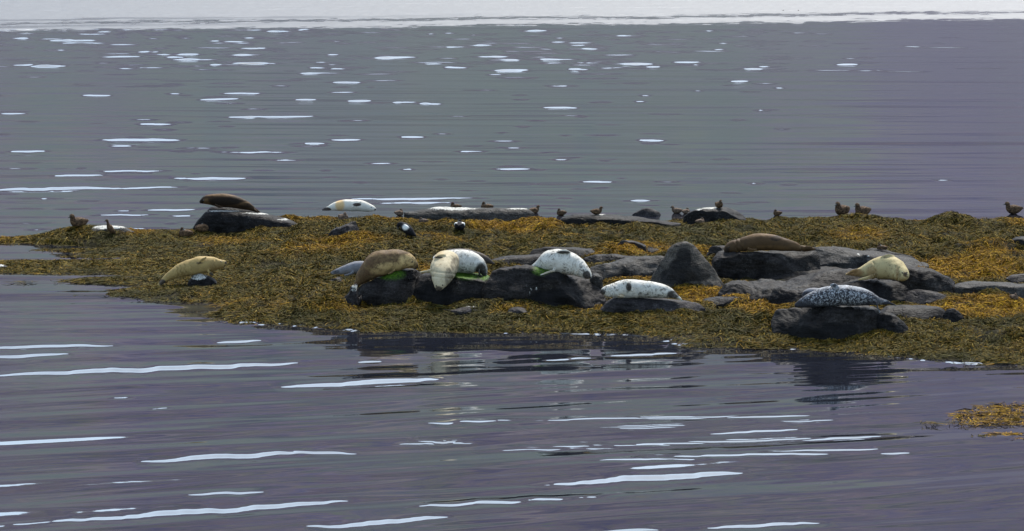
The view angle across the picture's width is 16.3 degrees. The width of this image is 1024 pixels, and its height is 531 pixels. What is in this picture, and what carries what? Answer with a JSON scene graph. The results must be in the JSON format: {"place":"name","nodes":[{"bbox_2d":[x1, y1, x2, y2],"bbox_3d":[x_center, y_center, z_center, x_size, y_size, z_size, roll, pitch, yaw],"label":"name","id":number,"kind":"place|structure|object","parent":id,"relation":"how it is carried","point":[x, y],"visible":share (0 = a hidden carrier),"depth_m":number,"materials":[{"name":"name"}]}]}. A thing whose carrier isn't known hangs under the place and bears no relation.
{"place":"outdoors","nodes":[
{"label":"outdoors","id":0,"kind":"place"},
{"bbox_2d":[0,0,1023,530],"bbox_3d":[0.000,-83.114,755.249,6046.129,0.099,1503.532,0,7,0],"label":"water","id":1,"kind":"structure","parent":0,"point":[126,414],"depth_m":76.61,"materials":[{"name":"black liquid"}]},
{"bbox_2d":[321,199,375,211],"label":"seal","id":2,"kind":"object","parent":1,"relation":"on","point":[351,205],"visible":1,"depth_m":75.76,"materials":[{"name":"white fur"}]},
{"bbox_2d":[394,209,402,215],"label":"duck","id":3,"kind":"object","parent":1,"relation":"on","point":[399,212],"visible":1,"depth_m":75.46},
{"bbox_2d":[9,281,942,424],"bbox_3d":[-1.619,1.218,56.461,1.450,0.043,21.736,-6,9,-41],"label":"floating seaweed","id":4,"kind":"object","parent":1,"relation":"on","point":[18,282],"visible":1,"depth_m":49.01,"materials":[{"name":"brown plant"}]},
{"bbox_2d":[529,205,539,212],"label":"duck","id":5,"kind":"object","parent":1,"relation":"on","point":[535,209],"visible":0.74,"depth_m":75.88},
{"bbox_2d":[557,208,566,215],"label":"duck","id":6,"kind":"object","parent":1,"relation":"on","point":[560,212],"visible":1,"depth_m":75.46},
{"bbox_2d":[670,206,682,212],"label":"duck","id":7,"kind":"object","parent":1,"relation":"on","point":[676,210],"visible":1,"depth_m":75.88},
{"bbox_2d":[681,208,689,213],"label":"duck","id":8,"kind":"object","parent":1,"relation":"on","point":[686,211],"visible":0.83,"depth_m":75.76},
{"bbox_2d":[773,209,781,215],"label":"duck","id":9,"kind":"object","parent":1,"relation":"on","point":[776,213],"visible":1,"depth_m":75.47},
{"bbox_2d":[834,202,849,214],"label":"duck","id":10,"kind":"object","parent":1,"relation":"on","point":[840,209],"visible":0.95,"depth_m":75.37},
{"bbox_2d":[854,203,870,213],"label":"duck","id":11,"kind":"object","parent":1,"relation":"on","point":[862,209],"visible":0.76,"depth_m":75.30},
{"bbox_2d":[941,401,1023,440],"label":"floating seaweed","id":12,"kind":"object","parent":1,"relation":"on","point":[1017,418],"visible":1,"depth_m":49.42,"materials":[{"name":"brown plant"}]},
{"bbox_2d":[1003,201,1022,213],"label":"duck","id":13,"kind":"object","parent":1,"relation":"on","point":[1013,209],"visible":1,"depth_m":75.72},
{"bbox_2d":[0,211,1023,365],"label":"ground","id":14,"kind":"structure","parent":0,"point":[708,345],"depth_m":61.81,"materials":[{"name":"brown plant"}]},
{"bbox_2d":[68,214,88,226],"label":"duck","id":15,"kind":"object","parent":14,"relation":"on","point":[76,221],"visible":1,"depth_m":70.62},
{"bbox_2d":[104,219,115,235],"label":"duck","id":16,"kind":"object","parent":14,"relation":"on","point":[110,228],"visible":1,"depth_m":70.12},
{"bbox_2d":[87,225,133,233],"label":"flat rock","id":17,"kind":"object","parent":14,"relation":"on","point":[103,228],"visible":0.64,"depth_m":70.43,"materials":[{"name":"grey stone"}]},
{"bbox_2d":[179,227,192,236],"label":"duck","id":18,"kind":"object","parent":14,"relation":"on","point":[183,232],"visible":1,"depth_m":70.51},
{"bbox_2d":[187,273,216,286],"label":"rock","id":19,"kind":"object","parent":14,"relation":"on","point":[200,279],"visible":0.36,"depth_m":63.13,"materials":[{"name":"grey stone"}]},
{"bbox_2d":[157,256,226,284],"bbox_3d":[-5.662,0.107,63.321,1.244,0.556,0.336,0,7,0],"label":"seal","id":20,"kind":"object","parent":19,"relation":"on","point":[200,265],"visible":1,"depth_m":63.23,"materials":[{"name":"beige fur"}]},
{"bbox_2d":[195,223,208,231],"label":"duck","id":21,"kind":"object","parent":14,"relation":"on","point":[202,227],"visible":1,"depth_m":70.84},
{"bbox_2d":[207,206,253,211],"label":"rock","id":22,"kind":"object","parent":14,"relation":"on","point":[217,208],"visible":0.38,"depth_m":71.46,"materials":[{"name":"grey stone"}]},
{"bbox_2d":[193,210,296,234],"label":"flat rock","id":23,"kind":"object","parent":14,"relation":"on","point":[224,221],"visible":0.52,"depth_m":70.90,"materials":[{"name":"black stone"}]},
{"bbox_2d":[199,194,259,212],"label":"seal","id":24,"kind":"object","parent":23,"relation":"on","point":[225,200],"visible":1,"depth_m":71.13,"materials":[{"name":"brown fur"}]},
{"bbox_2d":[330,277,345,281],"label":"rock","id":25,"kind":"object","parent":14,"relation":"on","point":[335,279],"visible":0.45,"depth_m":62.62,"materials":[{"name":"stone"}]},
{"bbox_2d":[338,212,348,219],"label":"duck","id":26,"kind":"object","parent":14,"relation":"on","point":[343,216],"visible":0.69,"depth_m":71.87},
{"bbox_2d":[328,221,358,235],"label":"rock","id":27,"kind":"object","parent":14,"relation":"on","point":[345,228],"visible":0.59,"depth_m":69.01,"materials":[{"name":"stone"}]},
{"bbox_2d":[330,261,363,275],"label":"seal","id":28,"kind":"object","parent":14,"relation":"on","point":[351,268],"visible":0.51,"depth_m":60.75,"materials":[{"name":"grey fur"}]},
{"bbox_2d":[344,284,361,306],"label":"rock","id":29,"kind":"object","parent":14,"relation":"on","point":[352,297],"visible":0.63,"depth_m":59.52,"materials":[{"name":"stone"}]},
{"bbox_2d":[358,268,421,306],"bbox_3d":[-2.114,0.463,60.347,1.341,0.820,1.240,0,7,0],"label":"boulder","id":30,"kind":"object","parent":14,"relation":"on","point":[394,287],"visible":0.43,"depth_m":59.91,"materials":[{"name":"grey stone"}]},
{"bbox_2d":[353,249,417,286],"bbox_3d":[-2.138,0.085,60.207,1.127,0.712,0.465,0,7,0],"label":"seal","id":31,"kind":"object","parent":30,"relation":"on","point":[380,263],"visible":1,"depth_m":60.07,"materials":[{"name":"brown fur"}]},
{"bbox_2d":[397,222,415,237],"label":"duck","id":32,"kind":"object","parent":14,"relation":"on","point":[407,229],"visible":1,"depth_m":68.36},
{"bbox_2d":[419,217,427,221],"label":"duck","id":33,"kind":"object","parent":14,"relation":"on","point":[421,219],"visible":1,"depth_m":71.20},
{"bbox_2d":[413,272,489,305],"bbox_3d":[-1.001,0.520,60.108,1.483,0.859,1.175,0,7,0],"label":"boulder","id":34,"kind":"object","parent":14,"relation":"on","point":[459,287],"visible":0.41,"depth_m":59.71,"materials":[{"name":"grey stone"}]},
{"bbox_2d":[420,250,458,290],"bbox_3d":[-1.124,0.069,59.718,0.550,0.607,1.073,3,8,27],"label":"seal","id":35,"kind":"object","parent":34,"relation":"on","point":[444,267],"visible":1,"depth_m":59.42,"materials":[{"name":"beige fur"}]},
{"bbox_2d":[433,250,486,276],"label":"seal","id":36,"kind":"object","parent":34,"relation":"on","point":[471,261],"visible":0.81,"depth_m":60.08,"materials":[{"name":"white fur"}]},
{"bbox_2d":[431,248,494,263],"bbox_3d":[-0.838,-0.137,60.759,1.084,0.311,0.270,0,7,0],"label":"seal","id":37,"kind":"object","parent":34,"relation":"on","point":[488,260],"visible":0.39,"depth_m":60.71,"materials":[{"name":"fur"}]},
{"bbox_2d":[454,219,464,229],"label":"duck","id":38,"kind":"object","parent":14,"relation":"on","point":[459,224],"visible":1,"depth_m":69.30},
{"bbox_2d":[441,306,481,315],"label":"flat rock","id":39,"kind":"object","parent":14,"relation":"on","point":[463,310],"visible":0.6,"depth_m":58.99,"materials":[{"name":"stone"}]},
{"bbox_2d":[404,207,534,222],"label":"rock","id":40,"kind":"object","parent":14,"relation":"on","point":[461,213],"visible":0.4,"depth_m":72.35,"materials":[{"name":"grey stone"}]},
{"bbox_2d":[450,202,461,207],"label":"duck","id":41,"kind":"object","parent":40,"relation":"on","point":[453,204],"visible":0.56,"depth_m":74.57},
{"bbox_2d":[481,202,493,207],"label":"duck","id":42,"kind":"object","parent":40,"relation":"on","point":[484,205],"visible":0.68,"depth_m":74.55},
{"bbox_2d":[492,254,541,265],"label":"flat rock","id":43,"kind":"object","parent":14,"relation":"on","point":[532,259],"visible":0.27,"depth_m":63.72,"materials":[{"name":"grey stone"}]},
{"bbox_2d":[507,307,526,313],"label":"rock","id":44,"kind":"object","parent":14,"relation":"on","point":[516,309],"visible":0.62,"depth_m":58.75,"materials":[{"name":"stone"}]},
{"bbox_2d":[481,264,605,308],"bbox_3d":[0.541,0.438,59.766,2.103,0.925,1.366,0,7,0],"label":"boulder","id":45,"kind":"object","parent":14,"relation":"on","point":[531,282],"visible":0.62,"depth_m":59.39,"materials":[{"name":"grey stone"}]},
{"bbox_2d":[532,249,591,278],"bbox_3d":[0.823,-0.034,59.547,0.998,0.498,0.488,0,7,0],"label":"seal","id":46,"kind":"object","parent":45,"relation":"on","point":[566,262],"visible":1,"depth_m":59.41,"materials":[{"name":"white fur"}]},
{"bbox_2d":[528,247,595,256],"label":"flat rock","id":47,"kind":"object","parent":14,"relation":"on","point":[579,251],"visible":0.22,"depth_m":65.49,"materials":[{"name":"grey stone"}]},
{"bbox_2d":[590,273,602,288],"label":"rock","id":48,"kind":"object","parent":14,"relation":"on","point":[596,279],"visible":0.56,"depth_m":59.79,"materials":[{"name":"grey stone"}]},
{"bbox_2d":[583,254,636,262],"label":"flat rock","id":49,"kind":"object","parent":14,"relation":"on","point":[596,258],"visible":0.18,"depth_m":64.47,"materials":[{"name":"grey stone"}]},
{"bbox_2d":[560,214,680,226],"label":"flat rock","id":50,"kind":"object","parent":14,"relation":"on","point":[591,219],"visible":0.41,"depth_m":70.49,"materials":[{"name":"grey stone"}]},
{"bbox_2d":[590,206,602,214],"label":"duck","id":51,"kind":"object","parent":50,"relation":"on","point":[596,211],"visible":1,"depth_m":70.65},
{"bbox_2d":[590,256,663,281],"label":"flat rock","id":52,"kind":"object","parent":14,"relation":"on","point":[642,266],"visible":0.41,"depth_m":62.79,"materials":[{"name":"grey stone"}]},
{"bbox_2d":[618,240,645,252],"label":"rock","id":53,"kind":"object","parent":14,"relation":"on","point":[641,246],"visible":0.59,"depth_m":65.85,"materials":[{"name":"grey stone"}]},
{"bbox_2d":[633,208,660,215],"bbox_3d":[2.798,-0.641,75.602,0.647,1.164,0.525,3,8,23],"label":"rock","id":54,"kind":"object","parent":14,"relation":"on","point":[647,212],"visible":0.19,"depth_m":75.42,"materials":[{"name":"stone"}]},
{"bbox_2d":[600,297,705,315],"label":"flat rock","id":55,"kind":"object","parent":14,"relation":"on","point":[620,305],"visible":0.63,"depth_m":58.49,"materials":[{"name":"stone"}]},
{"bbox_2d":[601,279,681,300],"bbox_3d":[2.119,0.409,58.570,1.337,0.350,0.432,0,7,0],"label":"seal","id":56,"kind":"object","parent":55,"relation":"on","point":[629,288],"visible":1,"depth_m":58.52,"materials":[{"name":"white fur"}]},
{"bbox_2d":[646,248,659,253],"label":"rock","id":57,"kind":"object","parent":14,"relation":"on","point":[651,250],"visible":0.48,"depth_m":66.01,"materials":[{"name":"grey stone"}]},
{"bbox_2d":[650,241,723,288],"bbox_3d":[2.989,0.105,61.469,1.292,1.063,0.974,0,7,0],"label":"boulder","id":58,"kind":"object","parent":14,"relation":"on","point":[680,263],"visible":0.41,"depth_m":61.18,"materials":[{"name":"dark grey stone"}]},
{"bbox_2d":[695,218,704,223],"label":"duck","id":59,"kind":"object","parent":14,"relation":"on","point":[701,220],"visible":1,"depth_m":70.87},
{"bbox_2d":[683,207,745,224],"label":"rock","id":60,"kind":"object","parent":14,"relation":"on","point":[709,214],"visible":0.48,"depth_m":71.62,"materials":[{"name":"black stone"}]},
{"bbox_2d":[715,200,722,207],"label":"duck","id":61,"kind":"object","parent":60,"relation":"on","point":[719,204],"visible":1,"depth_m":71.71},
{"bbox_2d":[707,245,724,256],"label":"rock","id":62,"kind":"object","parent":14,"relation":"on","point":[713,250],"visible":0.31,"depth_m":64.56,"materials":[{"name":"grey stone"}]},
{"bbox_2d":[703,296,740,307],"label":"flat rock","id":63,"kind":"object","parent":14,"relation":"on","point":[721,301],"visible":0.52,"depth_m":59.41,"materials":[{"name":"grey stone"}]},
{"bbox_2d":[711,250,820,279],"bbox_3d":[4.444,0.110,62.766,1.992,0.807,1.061,0,7,0],"label":"boulder","id":64,"kind":"object","parent":14,"relation":"on","point":[740,265],"visible":0.48,"depth_m":62.31,"materials":[{"name":"grey stone"}]},
{"bbox_2d":[724,233,815,252],"bbox_3d":[4.498,-0.382,62.489,1.601,0.353,0.365,0,7,0],"label":"seal","id":65,"kind":"object","parent":64,"relation":"on","point":[758,241],"visible":1,"depth_m":62.43,"materials":[{"name":"brown fur"}]},
{"bbox_2d":[768,287,806,304],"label":"rock","id":66,"kind":"object","parent":14,"relation":"on","point":[780,295],"visible":0.25,"depth_m":58.67,"materials":[{"name":"grey stone"}]},
{"bbox_2d":[753,266,842,280],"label":"flat rock","id":67,"kind":"object","parent":14,"relation":"on","point":[785,277],"visible":0.16,"depth_m":62.26,"materials":[{"name":"grey stone"}]},
{"bbox_2d":[718,268,885,300],"bbox_3d":[4.912,0.426,60.142,2.935,0.732,1.702,0,7,0],"label":"flat rock","id":68,"kind":"object","parent":14,"relation":"on","point":[759,289],"visible":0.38,"depth_m":59.87,"materials":[{"name":"grey stone"}]},
{"bbox_2d":[771,305,878,339],"bbox_3d":[4.979,1.037,56.726,1.766,0.851,1.178,0,7,0],"label":"boulder","id":69,"kind":"object","parent":14,"relation":"on","point":[834,322],"visible":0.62,"depth_m":56.42,"materials":[{"name":"grey stone"}]},
{"bbox_2d":[802,288,818,296],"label":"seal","id":70,"kind":"object","parent":69,"relation":"on","point":[806,291],"visible":0.12,"depth_m":57.14,"materials":[{"name":"grey fur"}]},
{"bbox_2d":[794,283,895,312],"bbox_3d":[5.266,0.495,56.581,1.612,0.461,0.346,0,7,4],"label":"seal","id":71,"kind":"object","parent":69,"relation":"on","point":[833,294],"visible":1,"depth_m":56.47,"materials":[{"name":"grey fur"}]},
{"bbox_2d":[813,246,928,279],"bbox_3d":[6.269,0.003,63.539,2.222,0.648,1.403,0,7,0],"label":"flat rock","id":72,"kind":"object","parent":14,"relation":"on","point":[840,257],"visible":0.3,"depth_m":63.23,"materials":[{"name":"grey stone"}]},
{"bbox_2d":[840,280,910,301],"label":"boulder","id":73,"kind":"object","parent":14,"relation":"on","point":[890,290],"visible":0.33,"depth_m":59.49,"materials":[{"name":"grey stone"}]},
{"bbox_2d":[845,254,908,280],"bbox_3d":[6.078,0.020,59.518,1.160,0.437,0.525,3,7,22],"label":"seal","id":74,"kind":"object","parent":73,"relation":"on","point":[891,267],"visible":1,"depth_m":59.38,"materials":[{"name":"beige fur"}]},
{"bbox_2d":[864,248,913,257],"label":"flat rock","id":75,"kind":"object","parent":14,"relation":"on","point":[883,250],"visible":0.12,"depth_m":65.08,"materials":[{"name":"grey stone"}]},
{"bbox_2d":[877,243,887,249],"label":"duck","id":76,"kind":"object","parent":75,"relation":"on","point":[879,246],"visible":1,"depth_m":65.16},
{"bbox_2d":[877,312,908,333],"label":"rock","id":77,"kind":"object","parent":14,"relation":"on","point":[888,321],"visible":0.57,"depth_m":56.35,"materials":[{"name":"grey stone"}]},
{"bbox_2d":[880,305,944,319],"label":"flat rock","id":78,"kind":"object","parent":14,"relation":"on","point":[922,311],"visible":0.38,"depth_m":57.22,"materials":[{"name":"grey stone"}]},
{"bbox_2d":[890,267,954,295],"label":"flat rock","id":79,"kind":"object","parent":14,"relation":"on","point":[923,278],"visible":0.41,"depth_m":59.62,"materials":[{"name":"grey stone"}]},
{"bbox_2d":[904,289,947,304],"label":"flat rock","id":80,"kind":"object","parent":14,"relation":"on","point":[920,296],"visible":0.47,"depth_m":59.25,"materials":[{"name":"stone"}]},
{"bbox_2d":[941,308,964,323],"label":"rock","id":81,"kind":"object","parent":14,"relation":"on","point":[953,315],"visible":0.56,"depth_m":56.94,"materials":[{"name":"grey stone"}]},
{"bbox_2d":[953,281,1023,297],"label":"flat rock","id":82,"kind":"object","parent":14,"relation":"on","point":[968,287],"visible":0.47,"depth_m":59.62,"materials":[{"name":"grey stone"}]},
{"bbox_2d":[1009,293,1017,299],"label":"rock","id":83,"kind":"object","parent":14,"relation":"on","point":[1014,296],"visible":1,"depth_m":59.03,"materials":[{"name":"grey stone"}]},
{"bbox_2d":[1006,274,1023,282],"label":"flat rock","id":84,"kind":"object","parent":14,"relation":"on","point":[1016,278],"visible":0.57,"depth_m":62.46,"materials":[{"name":"stone"}]},
{"bbox_2d":[1012,236,1023,244],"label":"rock","id":85,"kind":"object","parent":14,"relation":"on","point":[1020,239],"visible":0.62,"depth_m":66.67,"materials":[{"name":"grey stone"}]}
]}

